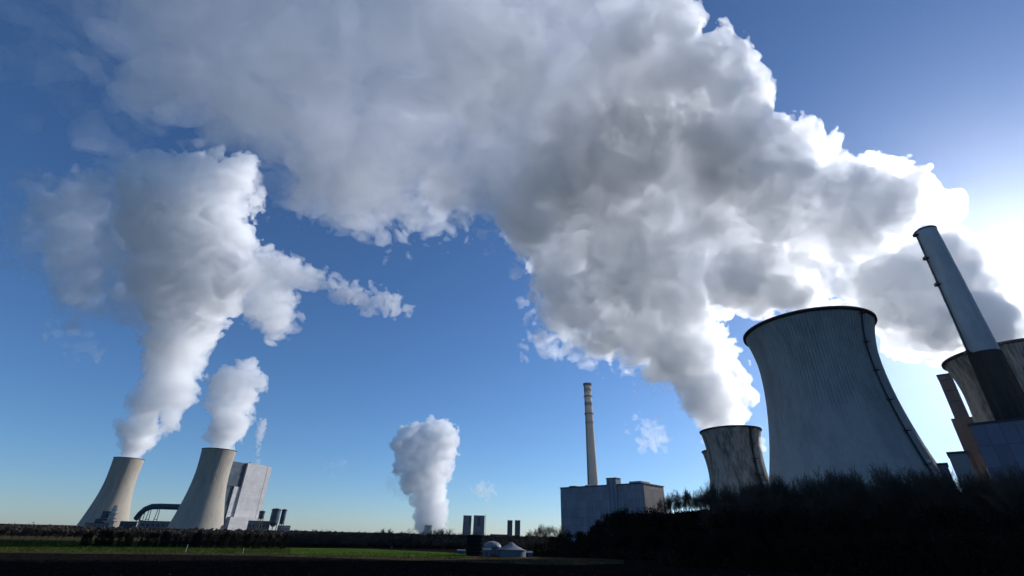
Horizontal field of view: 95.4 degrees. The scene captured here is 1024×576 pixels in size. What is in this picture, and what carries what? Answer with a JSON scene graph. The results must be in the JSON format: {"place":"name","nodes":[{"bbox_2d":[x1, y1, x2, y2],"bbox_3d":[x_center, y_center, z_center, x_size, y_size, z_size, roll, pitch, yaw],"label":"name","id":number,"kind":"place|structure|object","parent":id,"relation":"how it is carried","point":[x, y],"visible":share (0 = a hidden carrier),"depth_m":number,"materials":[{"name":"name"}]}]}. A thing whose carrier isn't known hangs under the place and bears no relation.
{"place":"outdoors","nodes":[
{"label":"outdoors","id":0,"kind":"place"},
{"bbox_2d":[0,534,159,543],"bbox_3d":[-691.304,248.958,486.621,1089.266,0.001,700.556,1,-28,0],"label":"stubble field","id":1,"kind":"structure","parent":0,"point":[70,538],"depth_m":221.62,"materials":[{"name":"plant"}]},
{"bbox_2d":[0,522,297,538],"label":"distant woods","id":2,"kind":"object","parent":1,"relation":"on","point":[71,531],"visible":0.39,"depth_m":296.72,"materials":[{"name":"plant"}]},
{"bbox_2d":[84,523,109,528],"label":"service building","id":3,"kind":"structure","parent":0,"point":[106,525],"depth_m":1046.91,"materials":[{"name":"metal"}]},
{"bbox_2d":[94,506,117,526],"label":"process tower","id":4,"kind":"structure","parent":0,"point":[107,516],"depth_m":1104.09,"materials":[{"name":"metal"}]},
{"bbox_2d":[119,521,137,527],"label":"service building","id":5,"kind":"structure","parent":0,"point":[126,524],"depth_m":1034.40,"materials":[{"name":"metal"}]},
{"bbox_2d":[0,541,290,552],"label":"green field","id":6,"kind":"structure","parent":0,"point":[176,548],"depth_m":149.79,"materials":[{"name":"plant"}]},
{"bbox_2d":[83,530,93,545],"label":"evergreen tree","id":7,"kind":"object","parent":6,"relation":"on","point":[88,538],"visible":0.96,"depth_m":158.84,"materials":[{"name":"green plant"}]},
{"bbox_2d":[92,528,104,545],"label":"evergreen tree","id":8,"kind":"object","parent":6,"relation":"on","point":[98,537],"visible":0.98,"depth_m":157.96,"materials":[{"name":"green plant"}]},
{"bbox_2d":[113,532,123,545],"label":"evergreen tree","id":9,"kind":"object","parent":6,"relation":"on","point":[120,537],"visible":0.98,"depth_m":157.56,"materials":[{"name":"green plant"}]},
{"bbox_2d":[151,531,160,546],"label":"evergreen tree","id":10,"kind":"object","parent":6,"relation":"on","point":[156,540],"visible":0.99,"depth_m":163.13,"materials":[{"name":"green plant"}]},
{"bbox_2d":[158,530,169,545],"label":"evergreen tree","id":11,"kind":"object","parent":6,"relation":"on","point":[166,534],"visible":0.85,"depth_m":167.14,"materials":[{"name":"green plant"}]},
{"bbox_2d":[202,532,212,547],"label":"evergreen tree","id":12,"kind":"object","parent":6,"relation":"on","point":[209,535],"visible":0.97,"depth_m":164.51,"materials":[{"name":"green plant"}]},
{"bbox_2d":[221,531,229,547],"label":"evergreen tree","id":13,"kind":"object","parent":6,"relation":"on","point":[227,533],"visible":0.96,"depth_m":165.04,"materials":[{"name":"green plant"}]},
{"bbox_2d":[0,540,467,557],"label":"grass tufts","id":14,"kind":"object","parent":6,"relation":"on","point":[196,550],"visible":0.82,"depth_m":140.64,"materials":[{"name":"plant"}]},
{"bbox_2d":[244,532,252,547],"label":"evergreen tree","id":15,"kind":"object","parent":6,"relation":"on","point":[249,536],"visible":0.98,"depth_m":171.61,"materials":[{"name":"green plant"}]},
{"bbox_2d":[252,533,259,548],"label":"evergreen tree","id":16,"kind":"object","parent":6,"relation":"on","point":[255,542],"visible":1,"depth_m":167.59,"materials":[{"name":"green plant"}]},
{"bbox_2d":[213,461,271,530],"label":"boiler house","id":17,"kind":"structure","parent":0,"point":[247,485],"depth_m":1276.64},
{"bbox_2d":[246,521,268,530],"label":"pump house","id":18,"kind":"structure","parent":0,"point":[253,524],"depth_m":1113.79,"materials":[{"name":"metal"}]},
{"bbox_2d":[291,548,468,557],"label":"bright field","id":19,"kind":"structure","parent":0,"point":[334,550],"depth_m":160.29,"materials":[{"name":"plant"}]},
{"bbox_2d":[0,524,893,575],"bbox_3d":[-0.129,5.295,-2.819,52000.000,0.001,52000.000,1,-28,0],"label":"ground","id":20,"kind":"structure","parent":0,"point":[339,565],"depth_m":93.76,"materials":[{"name":"plant"}]},
{"bbox_2d":[76,457,144,526],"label":"cooling tower","id":21,"kind":"structure","parent":20,"relation":"on","point":[117,487],"depth_m":1231.00,"materials":[{"name":"beige concrete"}]},
{"bbox_2d":[138,520,170,528],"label":"service building","id":22,"kind":"structure","parent":20,"relation":"on","point":[156,524],"depth_m":1051.35,"materials":[{"name":"metal"}]},
{"bbox_2d":[134,503,179,527],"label":"flue duct","id":23,"kind":"object","parent":20,"relation":"on","point":[140,513],"visible":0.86,"depth_m":1072.82,"materials":[{"name":"metal"}]},
{"bbox_2d":[167,448,236,530],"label":"cooling tower","id":24,"kind":"structure","parent":20,"relation":"on","point":[202,504],"depth_m":1046.60,"materials":[{"name":"beige concrete"}]},
{"bbox_2d":[255,511,264,532],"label":"silo","id":25,"kind":"object","parent":20,"relation":"on","point":[261,515],"visible":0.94,"depth_m":1111.57,"materials":[{"name":"metal"}]},
{"bbox_2d":[268,508,280,531],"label":"silo","id":26,"kind":"object","parent":20,"relation":"on","point":[274,517],"visible":0.93,"depth_m":1111.65,"materials":[{"name":"metal"}]},
{"bbox_2d":[0,523,552,539],"bbox_3d":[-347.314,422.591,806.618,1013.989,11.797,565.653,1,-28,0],"label":"distant forest","id":27,"kind":"object","parent":20,"relation":"on","point":[217,530],"visible":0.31,"depth_m":778.77,"materials":[{"name":"plant"}]},
{"bbox_2d":[278,509,287,531],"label":"silo","id":28,"kind":"object","parent":20,"relation":"on","point":[283,516],"visible":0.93,"depth_m":1124.77,"materials":[{"name":"metal"}]},
{"bbox_2d":[0,550,623,564],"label":"verge","id":29,"kind":"structure","parent":20,"relation":"on","point":[539,560],"depth_m":125.84,"materials":[{"name":"plant"}]},
{"bbox_2d":[496,542,525,556],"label":"gas tank","id":30,"kind":"object","parent":29,"relation":"on","point":[511,549],"visible":0.97,"depth_m":149.98,"materials":[{"name":"metal"}]},
{"bbox_2d":[281,529,563,549],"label":"tree line","id":31,"kind":"object","parent":20,"relation":"on","point":[324,539],"visible":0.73,"depth_m":231.77,"materials":[{"name":"plant"}]},
{"bbox_2d":[422,525,431,533],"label":"cooling tower","id":32,"kind":"structure","parent":20,"relation":"on","point":[427,528],"depth_m":5405.90,"materials":[{"name":"beige concrete"}]},
{"bbox_2d":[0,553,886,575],"bbox_3d":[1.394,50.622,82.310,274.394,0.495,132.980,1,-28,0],"label":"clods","id":33,"kind":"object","parent":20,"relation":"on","point":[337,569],"visible":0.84,"depth_m":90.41,"materials":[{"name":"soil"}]},
{"bbox_2d":[466,532,483,555],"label":"silo","id":34,"kind":"object","parent":20,"relation":"on","point":[475,545],"visible":0.96,"depth_m":153.50,"materials":[{"name":"metal"}]},
{"bbox_2d":[536,526,545,542],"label":"bare tree","id":35,"kind":"object","parent":20,"relation":"on","point":[540,532],"visible":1,"depth_m":216.31,"materials":[{"name":"brown plant"}]},
{"bbox_2d":[572,531,585,544],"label":"evergreen tree","id":36,"kind":"object","parent":20,"relation":"on","point":[578,536],"visible":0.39,"depth_m":172.71,"materials":[{"name":"green plant"}]},
{"bbox_2d":[583,382,597,485],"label":"chimney","id":37,"kind":"object","parent":20,"relation":"on","point":[592,478],"visible":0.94,"depth_m":620.75,"materials":[{"name":"concrete"}]},
{"bbox_2d":[591,516,619,543],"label":"evergreen tree","id":38,"kind":"object","parent":20,"relation":"on","point":[599,528],"visible":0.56,"depth_m":174.26,"materials":[{"name":"green plant"}]},
{"bbox_2d":[600,510,612,535],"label":"evergreen tree","id":39,"kind":"object","parent":20,"relation":"on","point":[606,517],"visible":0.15,"depth_m":185.32,"materials":[{"name":"green plant"}]},
{"bbox_2d":[560,477,664,540],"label":"boiler house","id":40,"kind":"structure","parent":20,"relation":"on","point":[585,507],"depth_m":541.77,"materials":[{"name":"metal"}]},
{"bbox_2d":[606,510,627,547],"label":"evergreen tree","id":41,"kind":"object","parent":20,"relation":"on","point":[615,525],"visible":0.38,"depth_m":176.83,"materials":[{"name":"green plant"}]},
{"bbox_2d":[613,504,632,546],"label":"evergreen tree","id":42,"kind":"object","parent":20,"relation":"on","point":[625,515],"visible":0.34,"depth_m":177.78,"materials":[{"name":"green plant"}]},
{"bbox_2d":[624,508,648,540],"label":"evergreen tree","id":43,"kind":"object","parent":20,"relation":"on","point":[635,518],"visible":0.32,"depth_m":171.80,"materials":[{"name":"green plant"}]},
{"bbox_2d":[643,506,662,531],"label":"evergreen tree","id":44,"kind":"object","parent":20,"relation":"on","point":[652,516],"visible":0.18,"depth_m":179.59,"materials":[{"name":"green plant"}]},
{"bbox_2d":[702,450,710,487],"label":"cooling tower","id":45,"kind":"structure","parent":20,"relation":"on","point":[704,453],"depth_m":563.90,"materials":[{"name":"concrete"}]},
{"bbox_2d":[696,487,716,529],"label":"bare tree","id":46,"kind":"object","parent":20,"relation":"on","point":[703,510],"visible":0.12,"depth_m":171.99,"materials":[{"name":"black plant"}]},
{"bbox_2d":[699,501,715,536],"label":"bare tree","id":47,"kind":"object","parent":20,"relation":"on","point":[706,515],"visible":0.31,"depth_m":138.74,"materials":[{"name":"black plant"}]},
{"bbox_2d":[701,482,722,517],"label":"bare tree","id":48,"kind":"object","parent":20,"relation":"on","point":[709,502],"visible":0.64,"depth_m":158.59,"materials":[{"name":"black plant"}]},
{"bbox_2d":[703,482,726,523],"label":"bare tree","id":49,"kind":"object","parent":20,"relation":"on","point":[717,496],"visible":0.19,"depth_m":165.79,"materials":[{"name":"black plant"}]},
{"bbox_2d":[700,479,732,509],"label":"bare tree","id":50,"kind":"object","parent":20,"relation":"on","point":[715,494],"visible":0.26,"depth_m":161.72,"materials":[{"name":"black plant"}]},
{"bbox_2d":[716,482,737,502],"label":"bare tree","id":51,"kind":"object","parent":20,"relation":"on","point":[727,493],"visible":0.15,"depth_m":160.66,"materials":[{"name":"black plant"}]},
{"bbox_2d":[721,483,742,509],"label":"bare tree","id":52,"kind":"object","parent":20,"relation":"on","point":[732,498],"visible":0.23,"depth_m":155.30,"materials":[{"name":"black plant"}]},
{"bbox_2d":[699,425,768,504],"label":"cooling tower","id":53,"kind":"structure","parent":20,"relation":"on","point":[734,452],"depth_m":435.86,"materials":[{"name":"concrete"}]},
{"bbox_2d":[668,509,799,532],"bbox_3d":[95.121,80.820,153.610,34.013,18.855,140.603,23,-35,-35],"label":"brambles","id":54,"kind":"object","parent":20,"relation":"on","point":[691,513],"visible":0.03,"depth_m":187.33,"materials":[{"name":"black plant"}]},
{"bbox_2d":[730,474,758,503],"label":"bare tree","id":55,"kind":"object","parent":20,"relation":"on","point":[742,490],"visible":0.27,"depth_m":153.40,"materials":[{"name":"black plant"}]},
{"bbox_2d":[737,480,763,509],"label":"bare tree","id":56,"kind":"object","parent":20,"relation":"on","point":[749,495],"visible":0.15,"depth_m":150.92,"materials":[{"name":"black plant"}]},
{"bbox_2d":[748,471,790,505],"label":"bare tree","id":57,"kind":"object","parent":20,"relation":"on","point":[759,489],"visible":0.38,"depth_m":150.34,"materials":[{"name":"black plant"}]},
{"bbox_2d":[764,474,784,516],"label":"bare tree","id":58,"kind":"object","parent":20,"relation":"on","point":[774,487],"visible":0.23,"depth_m":148.00,"materials":[{"name":"black plant"}]},
{"bbox_2d":[761,475,792,507],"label":"bare tree","id":59,"kind":"object","parent":20,"relation":"on","point":[772,489],"visible":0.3,"depth_m":146.38,"materials":[{"name":"black plant"}]},
{"bbox_2d":[769,476,800,521],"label":"bare tree","id":60,"kind":"object","parent":20,"relation":"on","point":[774,483],"visible":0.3,"depth_m":145.49,"materials":[{"name":"black plant"}]},
{"bbox_2d":[781,482,809,516],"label":"bare tree","id":61,"kind":"object","parent":20,"relation":"on","point":[797,500],"visible":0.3,"depth_m":142.22,"materials":[{"name":"black plant"}]},
{"bbox_2d":[787,476,818,519],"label":"bare tree","id":62,"kind":"object","parent":20,"relation":"on","point":[801,488],"visible":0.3,"depth_m":142.21,"materials":[{"name":"black plant"}]},
{"bbox_2d":[777,476,840,517],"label":"bare tree","id":63,"kind":"object","parent":20,"relation":"on","point":[818,486],"visible":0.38,"depth_m":139.38,"materials":[{"name":"black plant"}]},
{"bbox_2d":[807,471,835,506],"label":"bare tree","id":64,"kind":"object","parent":20,"relation":"on","point":[819,494],"visible":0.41,"depth_m":139.10,"materials":[{"name":"black plant"}]},
{"bbox_2d":[803,465,840,500],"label":"bare tree","id":65,"kind":"object","parent":20,"relation":"on","point":[817,481],"visible":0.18,"depth_m":144.83,"materials":[{"name":"plant"}]},
{"bbox_2d":[822,470,845,507],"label":"bare tree","id":66,"kind":"object","parent":20,"relation":"on","point":[836,486],"visible":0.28,"depth_m":135.43,"materials":[{"name":"plant"}]},
{"bbox_2d":[827,464,856,496],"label":"bare tree","id":67,"kind":"object","parent":20,"relation":"on","point":[839,480],"visible":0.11,"depth_m":141.18,"materials":[{"name":"plant"}]},
{"bbox_2d":[743,306,941,505],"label":"cooling tower","id":68,"kind":"structure","parent":20,"relation":"on","point":[831,398],"depth_m":237.33,"materials":[{"name":"grey concrete"}]},
{"bbox_2d":[832,471,852,506],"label":"bare tree","id":69,"kind":"object","parent":20,"relation":"on","point":[845,485],"visible":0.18,"depth_m":136.29,"materials":[{"name":"plant"}]},
{"bbox_2d":[818,485,874,521],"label":"bare tree","id":70,"kind":"object","parent":20,"relation":"on","point":[845,502],"visible":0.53,"depth_m":124.52,"materials":[{"name":"plant"}]},
{"bbox_2d":[848,465,865,496],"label":"bare tree","id":71,"kind":"object","parent":20,"relation":"on","point":[855,475],"visible":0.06,"depth_m":139.32,"materials":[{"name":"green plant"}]},
{"bbox_2d":[847,475,867,515],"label":"bare tree","id":72,"kind":"object","parent":20,"relation":"on","point":[857,496],"visible":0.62,"depth_m":131.16,"materials":[{"name":"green plant"}]},
{"bbox_2d":[842,466,885,522],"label":"bare tree","id":73,"kind":"object","parent":20,"relation":"on","point":[851,483],"visible":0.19,"depth_m":134.67,"materials":[{"name":"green plant"}]},
{"bbox_2d":[837,472,901,516],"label":"bare tree","id":74,"kind":"object","parent":20,"relation":"on","point":[849,485],"visible":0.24,"depth_m":132.08,"materials":[{"name":"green plant"}]},
{"bbox_2d":[857,466,920,523],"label":"bare tree","id":75,"kind":"object","parent":20,"relation":"on","point":[885,492],"visible":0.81,"depth_m":123.36,"materials":[{"name":"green plant"}]},
{"bbox_2d":[883,474,913,521],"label":"bare tree","id":76,"kind":"object","parent":20,"relation":"on","point":[909,518],"visible":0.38,"depth_m":124.90,"materials":[{"name":"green plant"}]},
{"bbox_2d":[877,462,920,520],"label":"bare tree","id":77,"kind":"object","parent":20,"relation":"on","point":[891,487],"visible":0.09,"depth_m":131.37,"materials":[{"name":"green plant"}]},
{"bbox_2d":[873,467,953,512],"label":"bare tree","id":78,"kind":"object","parent":20,"relation":"on","point":[890,477],"visible":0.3,"depth_m":125.79,"materials":[{"name":"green plant"}]},
{"bbox_2d":[895,465,939,493],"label":"bare tree","id":79,"kind":"object","parent":20,"relation":"on","point":[916,475],"visible":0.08,"depth_m":127.87,"materials":[{"name":"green plant"}]},
{"bbox_2d":[904,467,934,515],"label":"bare tree","id":80,"kind":"object","parent":20,"relation":"on","point":[921,492],"visible":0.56,"depth_m":119.93,"materials":[{"name":"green plant"}]},
{"bbox_2d":[912,467,956,507],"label":"bare tree","id":81,"kind":"object","parent":20,"relation":"on","point":[939,492],"visible":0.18,"depth_m":120.86,"materials":[{"name":"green plant"}]},
{"bbox_2d":[907,479,965,523],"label":"bare tree","id":82,"kind":"object","parent":20,"relation":"on","point":[938,498],"visible":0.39,"depth_m":113.93,"materials":[{"name":"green plant"}]},
{"bbox_2d":[926,470,956,508],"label":"bare tree","id":83,"kind":"object","parent":20,"relation":"on","point":[941,486],"visible":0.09,"depth_m":118.18,"materials":[{"name":"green plant"}]},
{"bbox_2d":[926,463,957,503],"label":"bare tree","id":84,"kind":"object","parent":20,"relation":"on","point":[938,472],"visible":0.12,"depth_m":122.45,"materials":[{"name":"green plant"}]},
{"bbox_2d":[907,466,993,520],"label":"bare tree","id":85,"kind":"object","parent":20,"relation":"on","point":[967,502],"visible":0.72,"depth_m":115.31,"materials":[{"name":"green plant"}]},
{"bbox_2d":[938,471,977,509],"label":"bare tree","id":86,"kind":"object","parent":20,"relation":"on","point":[957,488],"visible":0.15,"depth_m":119.51,"materials":[{"name":"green plant"}]},
{"bbox_2d":[956,474,983,513],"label":"bare tree","id":87,"kind":"object","parent":20,"relation":"on","point":[964,492],"visible":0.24,"depth_m":116.31,"materials":[{"name":"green plant"}]},
{"bbox_2d":[941,338,1023,478],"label":"cooling tower","id":88,"kind":"structure","parent":20,"relation":"on","point":[959,368],"depth_m":257.87,"materials":[{"name":"concrete"}]},
{"bbox_2d":[953,470,1019,504],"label":"bare tree","id":89,"kind":"object","parent":20,"relation":"on","point":[967,482],"visible":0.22,"depth_m":115.15,"materials":[{"name":"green plant"}]},
{"bbox_2d":[973,466,1011,510],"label":"bare tree","id":90,"kind":"object","parent":20,"relation":"on","point":[985,490],"visible":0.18,"depth_m":112.51,"materials":[{"name":"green plant"}]},
{"bbox_2d":[962,482,1023,529],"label":"bare tree","id":91,"kind":"object","parent":20,"relation":"on","point":[985,502],"visible":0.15,"depth_m":112.13,"materials":[{"name":"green plant"}]},
{"bbox_2d":[967,417,1023,482],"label":"industrial hall","id":92,"kind":"structure","parent":20,"relation":"on","point":[1000,443],"depth_m":199.26,"materials":[{"name":"blue-grey metal cladding panels"},{"name":"dark steel"}]},
{"bbox_2d":[912,225,1023,419],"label":"chimney","id":93,"kind":"object","parent":92,"relation":"on","point":[1002,390],"visible":0.99,"depth_m":225.31,"materials":[{"name":"paint"}]},
{"bbox_2d":[975,471,1023,517],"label":"bare tree","id":94,"kind":"object","parent":20,"relation":"on","point":[1001,493],"visible":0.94,"depth_m":104.64,"materials":[{"name":"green plant"}]},
{"bbox_2d":[981,474,1018,526],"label":"bare tree","id":95,"kind":"object","parent":20,"relation":"on","point":[997,503],"visible":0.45,"depth_m":106.62,"materials":[{"name":"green plant"}]},
{"bbox_2d":[982,465,1023,512],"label":"bare tree","id":96,"kind":"object","parent":20,"relation":"on","point":[1019,487],"visible":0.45,"depth_m":105.29,"materials":[{"name":"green plant"}]},
{"bbox_2d":[1006,462,1023,492],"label":"bare tree","id":97,"kind":"object","parent":20,"relation":"on","point":[1018,472],"visible":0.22,"depth_m":112.00,"materials":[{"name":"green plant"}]},
{"bbox_2d":[462,515,471,534],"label":"silo tower","id":98,"kind":"structure","parent":0,"point":[467,519],"depth_m":2309.05,"materials":[{"name":"concrete"}]},
{"bbox_2d":[473,514,485,534],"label":"silo tower","id":99,"kind":"structure","parent":0,"point":[479,522],"depth_m":2279.19,"materials":[{"name":"concrete"}]},
{"bbox_2d":[483,548,490,556],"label":"farm shed","id":100,"kind":"structure","parent":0,"point":[486,551],"depth_m":149.54,"materials":[{"name":"metal"}]},
{"bbox_2d":[484,541,501,553],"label":"gas tank","id":101,"kind":"object","parent":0,"point":[493,545],"visible":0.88,"depth_m":172.34,"materials":[{"name":"metal"}]},
{"bbox_2d":[507,520,512,535],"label":"silo tower","id":102,"kind":"structure","parent":0,"point":[509,527],"depth_m":2881.39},
{"bbox_2d":[0,0,1023,536],"label":"sky","id":103,"kind":"structure","parent":0,"point":[380,256],"materials":[{"name":"blue"}]},
{"bbox_2d":[515,520,519,535],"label":"silo tower","id":104,"kind":"structure","parent":0,"point":[517,527],"depth_m":2845.61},
{"bbox_2d":[674,514,748,530],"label":"hill","id":105,"kind":"structure","parent":0,"point":[696,518],"depth_m":186.18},
{"bbox_2d":[672,490,687,513],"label":"bare tree","id":106,"kind":"object","parent":105,"relation":"on","point":[678,497],"visible":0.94,"depth_m":185.63,"materials":[{"name":"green plant"}]},
{"bbox_2d":[936,463,950,481],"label":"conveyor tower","id":107,"kind":"structure","parent":0,"point":[945,465],"depth_m":185.66,"materials":[{"name":"metal"}]},
{"bbox_2d":[936,373,987,486],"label":"boiler house","id":108,"kind":"structure","parent":0,"point":[961,419],"depth_m":334.13,"materials":[{"name":"concrete"}]},
{"bbox_2d":[946,451,977,488],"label":"annex building","id":109,"kind":"structure","parent":0,"point":[960,461],"depth_m":171.19,"materials":[{"name":"metal"}]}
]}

